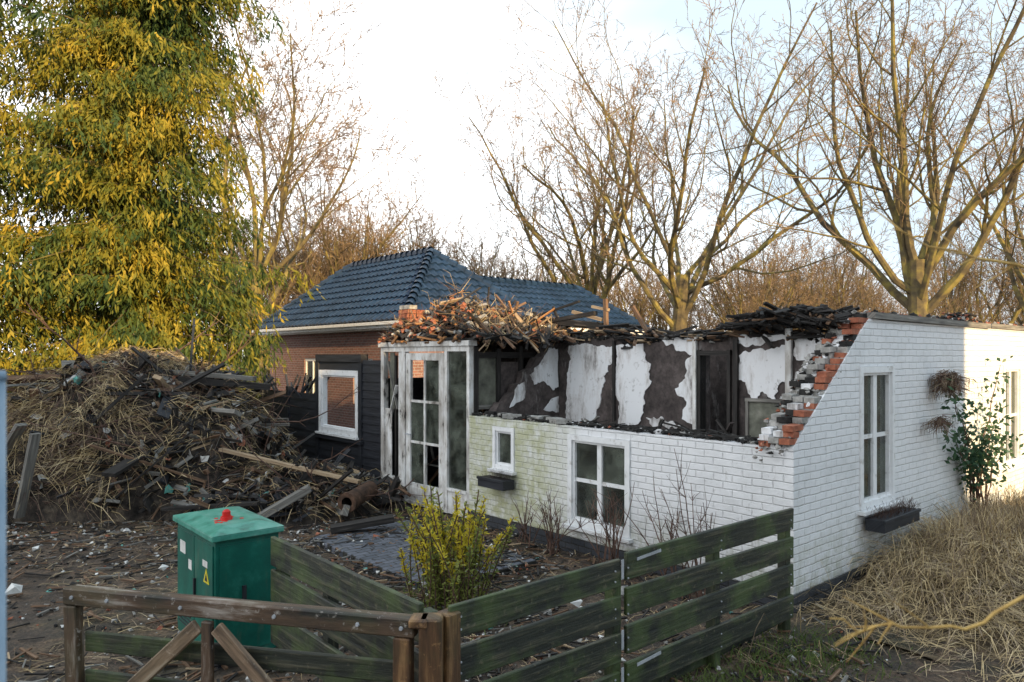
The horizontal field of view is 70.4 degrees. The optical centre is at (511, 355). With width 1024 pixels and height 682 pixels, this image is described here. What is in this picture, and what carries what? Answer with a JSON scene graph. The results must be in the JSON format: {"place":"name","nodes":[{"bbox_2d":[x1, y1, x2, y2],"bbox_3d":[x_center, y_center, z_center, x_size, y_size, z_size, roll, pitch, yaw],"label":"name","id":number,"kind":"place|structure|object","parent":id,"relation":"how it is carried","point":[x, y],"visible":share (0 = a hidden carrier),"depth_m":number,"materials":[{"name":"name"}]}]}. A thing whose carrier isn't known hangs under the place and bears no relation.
{"place":"outdoors","nodes":[
{"label":"outdoors","id":0,"kind":"place"},
{"bbox_2d":[270,330,636,428],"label":"brick walls","id":1,"kind":"structure","parent":0,"point":[301,347],"depth_m":21.78,"materials":[{"name":"brown brick"}]},
{"bbox_2d":[305,358,371,403],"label":"house windows","id":2,"kind":"structure","parent":1,"relation":"attached to","point":[309,367],"depth_m":23.10,"materials":[{"name":"white paint"}]},
{"bbox_2d":[252,320,643,335],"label":"white fascia","id":3,"kind":"structure","parent":1,"relation":"on","point":[366,326],"depth_m":21.11,"materials":[{"name":"paint"}]},
{"bbox_2d":[257,246,649,329],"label":"tiled roof","id":4,"kind":"structure","parent":1,"relation":"on","point":[365,291],"depth_m":22.34,"materials":[{"name":"blue tile"}]},
{"bbox_2d":[0,0,1023,357],"label":"sky","id":5,"kind":"structure","parent":0,"point":[414,38],"materials":[{"name":"white"}]},
{"bbox_2d":[6,358,1023,681],"bbox_3d":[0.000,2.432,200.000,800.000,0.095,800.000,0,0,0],"label":"ground","id":6,"kind":"structure","parent":0,"point":[46,632],"depth_m":6.48,"materials":[{"name":"brown soil"}]},
{"bbox_2d":[0,370,7,681],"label":"fence pole","id":7,"kind":"object","parent":6,"relation":"on","point":[3,376],"visible":1,"depth_m":1.20,"materials":[{"name":"blue metal"}]},
{"bbox_2d":[0,0,139,391],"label":"conifer tree","id":8,"kind":"object","parent":6,"relation":"on","point":[16,343],"visible":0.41,"depth_m":15.51,"materials":[{"name":"yellow plant"}]},
{"bbox_2d":[0,0,286,391],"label":"conifer tree","id":9,"kind":"object","parent":6,"relation":"on","point":[185,195],"visible":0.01,"depth_m":19.81,"materials":[{"name":"green plant"}]},
{"bbox_2d":[0,0,324,411],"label":"conifer tree","id":10,"kind":"object","parent":6,"relation":"on","point":[132,142],"visible":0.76,"depth_m":15.70,"materials":[{"name":"yellow plant"}]},
{"bbox_2d":[0,300,438,533],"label":"burnt rubbish pile","id":11,"kind":"object","parent":6,"relation":"on","point":[135,434],"visible":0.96,"depth_m":11.05,"materials":[{"name":"brown wood"}]},
{"bbox_2d":[173,506,283,668],"bbox_3d":[-2.386,1.855,6.065,0.570,1.190,1.000,0,0,-41],"label":"green utility cabinet","id":12,"kind":"object","parent":6,"relation":"on","point":[225,552],"visible":0.73,"depth_m":5.75,"materials":[{"name":"metal"}]},
{"bbox_2d":[63,585,443,681],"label":"wooden gate","id":13,"kind":"structure","parent":6,"relation":"on","point":[228,649],"depth_m":4.07,"materials":[{"name":"brown wood"}]},
{"bbox_2d":[153,0,424,399],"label":"bare tree","id":14,"kind":"object","parent":6,"relation":"on","point":[283,186],"visible":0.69,"depth_m":29.66,"materials":[{"name":"brown plant"}]},
{"bbox_2d":[259,354,438,486],"bbox_3d":[-3.658,1.200,14.388,2.081,2.440,5.813,0,0,-63],"label":"black siding","id":15,"kind":"object","parent":6,"relation":"on","point":[365,452],"visible":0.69,"depth_m":13.31,"materials":[{"name":"black wood"}]},
{"bbox_2d":[315,370,358,439],"bbox_3d":[-3.259,0.901,13.681,0.200,1.238,1.635,0,0,-41],"label":"annex window","id":16,"kind":"structure","parent":15,"relation":"attached to","point":[325,428],"depth_m":13.80,"materials":[{"name":"white paint"}]},
{"bbox_2d":[271,536,437,681],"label":"fence","id":17,"kind":"object","parent":6,"relation":"on","point":[334,583],"visible":0.66,"depth_m":4.84,"materials":[{"name":"green wood"}]},
{"bbox_2d":[310,520,535,592],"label":"paved patio","id":18,"kind":"structure","parent":6,"relation":"on","point":[385,559],"depth_m":8.69,"materials":[{"name":"grey stone"}]},
{"bbox_2d":[6,506,906,681],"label":"ground rubble","id":19,"kind":"object","parent":6,"relation":"on","point":[12,588],"visible":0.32,"depth_m":7.86,"materials":[{"name":"brown wood"}]},
{"bbox_2d":[395,483,517,609],"bbox_3d":[-0.568,1.847,6.898,1.251,1.169,1.123,0,0,20],"label":"golden bush","id":20,"kind":"object","parent":6,"relation":"on","point":[455,577],"visible":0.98,"depth_m":6.88,"materials":[{"name":"yellow plant"}]},
{"bbox_2d":[378,340,538,517],"bbox_3d":[-0.878,1.109,12.056,1.590,2.658,2.560,0,0,-41],"label":"glazed porch","id":21,"kind":"object","parent":6,"relation":"on","point":[464,380],"visible":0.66,"depth_m":11.26,"materials":[{"name":"white paint"}]},
{"bbox_2d":[375,269,587,351],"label":"roof reed remains","id":22,"kind":"object","parent":21,"relation":"on","point":[505,318],"visible":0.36,"depth_m":11.44,"materials":[{"name":"plant"}]},
{"bbox_2d":[6,515,1023,681],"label":"dead grass litter","id":23,"kind":"object","parent":6,"relation":"on","point":[102,616],"visible":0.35,"depth_m":6.47,"materials":[{"name":"plant"}]},
{"bbox_2d":[509,491,548,546],"bbox_3d":[0.232,2.053,9.176,0.530,0.704,0.655,0,0,0],"label":"bare rose bush","id":24,"kind":"object","parent":6,"relation":"on","point":[525,527],"visible":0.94,"depth_m":9.22,"materials":[{"name":"brown plant"}]},
{"bbox_2d":[422,49,699,298],"bbox_3d":[2.429,-5.928,32.641,13.671,16.894,12.443,0,0,0],"label":"oak tree","id":25,"kind":"object","parent":6,"relation":"on","point":[591,285],"visible":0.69,"depth_m":33.63,"materials":[{"name":"brown plant"}]},
{"bbox_2d":[525,488,602,554],"bbox_3d":[0.634,1.981,8.584,0.712,0.848,1.038,0,0,-27],"label":"bare rose bush","id":26,"kind":"object","parent":6,"relation":"on","point":[550,540],"visible":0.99,"depth_m":8.75,"materials":[{"name":"brown plant"}]},
{"bbox_2d":[185,152,1023,382],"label":"distant tree row","id":27,"kind":"object","parent":6,"relation":"on","point":[340,255],"visible":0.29,"depth_m":42.12,"materials":[{"name":"brown plant"}]},
{"bbox_2d":[575,480,634,562],"bbox_3d":[1.056,1.890,8.171,0.663,1.031,0.998,0,0,13],"label":"bare rose bush","id":28,"kind":"object","parent":6,"relation":"on","point":[614,540],"visible":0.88,"depth_m":7.97,"materials":[{"name":"brown plant"}]},
{"bbox_2d":[437,508,793,681],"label":"board fence","id":29,"kind":"object","parent":6,"relation":"on","point":[713,641],"visible":0.99,"depth_m":4.97,"materials":[{"name":"wood"}]},
{"bbox_2d":[474,334,811,435],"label":"scorched inner wall","id":30,"kind":"structure","parent":6,"relation":"on","point":[662,398],"depth_m":9.96,"materials":[{"name":"black paint"}]},
{"bbox_2d":[581,328,791,436],"bbox_3d":[2.228,1.010,10.110,2.422,2.660,3.769,0,0,-41],"label":"door frame","id":31,"kind":"object","parent":30,"relation":"attached to","point":[758,411],"visible":0.12,"depth_m":9.50,"materials":[{"name":"brown wood"}]},
{"bbox_2d":[565,333,825,428],"bbox_3d":[2.231,0.406,9.807,0.013,1.373,4.253,0,0,-41],"label":"peeled plaster","id":32,"kind":"object","parent":30,"relation":"attached to","point":[761,370],"visible":0.91,"depth_m":10.31,"materials":[{"name":"white paint"}]},
{"bbox_2d":[612,476,705,575],"bbox_3d":[1.614,1.833,7.497,0.825,1.143,0.887,0,0,-21],"label":"bare rose bush","id":33,"kind":"object","parent":6,"relation":"on","point":[671,537],"visible":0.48,"depth_m":7.58,"materials":[{"name":"brown plant"}]},
{"bbox_2d":[395,568,927,681],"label":"grass tufts","id":34,"kind":"object","parent":6,"relation":"on","point":[723,675],"visible":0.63,"depth_m":5.71,"materials":[{"name":"green plant"}]},
{"bbox_2d":[659,444,715,598],"bbox_3d":[1.810,1.638,7.127,0.615,1.533,1.009,0,0,-14],"label":"bare rose bush","id":35,"kind":"object","parent":6,"relation":"on","point":[700,593],"visible":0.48,"depth_m":7.22,"materials":[{"name":"brown plant"}]},
{"bbox_2d":[483,0,916,331],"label":"oak tree","id":36,"kind":"object","parent":6,"relation":"on","point":[682,288],"visible":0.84,"depth_m":26.75,"materials":[{"name":"brown plant"}]},
{"bbox_2d":[469,319,1023,594],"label":"painted walls","id":37,"kind":"structure","parent":6,"relation":"on","point":[811,476],"depth_m":8.17,"materials":[{"name":"white brick"}]},
{"bbox_2d":[477,468,513,490],"bbox_3d":[-0.229,1.677,9.923,0.333,0.266,0.606,0,0,-41],"label":"flower box","id":38,"kind":"object","parent":37,"relation":"attached to","point":[497,482],"visible":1,"depth_m":9.82,"materials":[{"name":"black plastic"}]},
{"bbox_2d":[472,411,783,445],"bbox_3d":[1.083,0.850,8.849,0.385,0.120,4.931,0,0,-41],"label":"wall top rubble","id":39,"kind":"object","parent":37,"relation":"on","point":[693,433],"depth_m":8.44,"materials":[{"name":"brick"}]},
{"bbox_2d":[377,285,1023,352],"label":"burnt roof debris","id":40,"kind":"object","parent":37,"relation":"on","point":[812,321],"visible":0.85,"depth_m":10.68,"materials":[{"name":"brown wood"}]},
{"bbox_2d":[487,365,1023,543],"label":"windows","id":41,"kind":"structure","parent":37,"relation":"attached to","point":[599,464],"depth_m":8.57,"materials":[{"name":"white paint"}]},
{"bbox_2d":[752,317,868,460],"bbox_3d":[3.098,0.314,7.542,1.800,1.459,0.511,0,0,-41],"label":"broken gable edge","id":42,"kind":"object","parent":37,"relation":"attached to","point":[798,404],"visible":0.94,"depth_m":7.33,"materials":[{"name":"brick"}]},
{"bbox_2d":[865,497,920,533],"bbox_3d":[4.207,1.737,7.997,1.082,0.266,0.330,0,0,-41],"label":"flower box","id":43,"kind":"object","parent":37,"relation":"attached to","point":[899,516],"visible":1,"depth_m":7.83,"materials":[{"name":"black plastic"}]},
{"bbox_2d":[850,312,1023,330],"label":"wall plate","id":44,"kind":"object","parent":37,"relation":"on","point":[901,318],"depth_m":9.01,"materials":[{"name":"grey wood"}]},
{"bbox_2d":[921,369,974,437],"bbox_3d":[5.304,0.614,8.920,0.669,0.913,0.646,0,0,0],"label":"dry plant basket","id":45,"kind":"object","parent":37,"relation":"on","point":[955,384],"visible":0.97,"depth_m":8.85,"materials":[{"name":"brown wicker"}]},
{"bbox_2d":[939,355,1023,510],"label":"climbing rose","id":46,"kind":"object","parent":37,"relation":"attached to","point":[975,460],"visible":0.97,"depth_m":9.57,"materials":[{"name":"green plant"}]},
{"bbox_2d":[659,225,833,329],"bbox_3d":[9.810,-1.589,30.610,6.939,8.219,5.741,0,0,0],"label":"bare tree","id":47,"kind":"object","parent":6,"relation":"on","point":[741,297],"visible":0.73,"depth_m":30.57,"materials":[{"name":"brown plant"}]},
{"bbox_2d":[469,498,1023,613],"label":"plinth","id":48,"kind":"structure","parent":6,"relation":"on","point":[577,545],"depth_m":7.97,"materials":[{"name":"grey concrete"}]},
{"bbox_2d":[648,0,1023,316],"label":"oak tree","id":49,"kind":"object","parent":6,"relation":"on","point":[917,272],"visible":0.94,"depth_m":21.65,"materials":[{"name":"brown plant"}]},
{"bbox_2d":[746,480,1023,681],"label":"straw heap","id":50,"kind":"object","parent":6,"relation":"on","point":[966,569],"visible":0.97,"depth_m":6.95,"materials":[{"name":"beige plant"}]},
{"bbox_2d":[829,595,1023,661],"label":"fallen branch","id":51,"kind":"object","parent":50,"relation":"on","point":[988,618],"visible":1,"depth_m":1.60,"materials":[{"name":"brown wood"}]},
{"bbox_2d":[847,0,1023,312],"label":"oak tree","id":52,"kind":"object","parent":6,"relation":"on","point":[1006,247],"visible":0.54,"depth_m":30.62,"materials":[{"name":"brown plant"}]},
{"bbox_2d":[864,203,1023,288],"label":"branch","id":53,"kind":"object","parent":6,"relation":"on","point":[961,252],"visible":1,"depth_m":2.00,"materials":[{"name":"brown wood"}]},
{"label":"floor","id":54,"kind":"structure","parent":0,"visible":0},
{"bbox_2d":[489,343,558,416],"bbox_3d":[0.177,1.070,11.128,1.390,2.540,0.164,0,0,-41],"label":"broken partition","id":55,"kind":"object","parent":54,"relation":"on","point":[533,389],"visible":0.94,"depth_m":11.23,"materials":[{"name":"white paint"}]}
]}

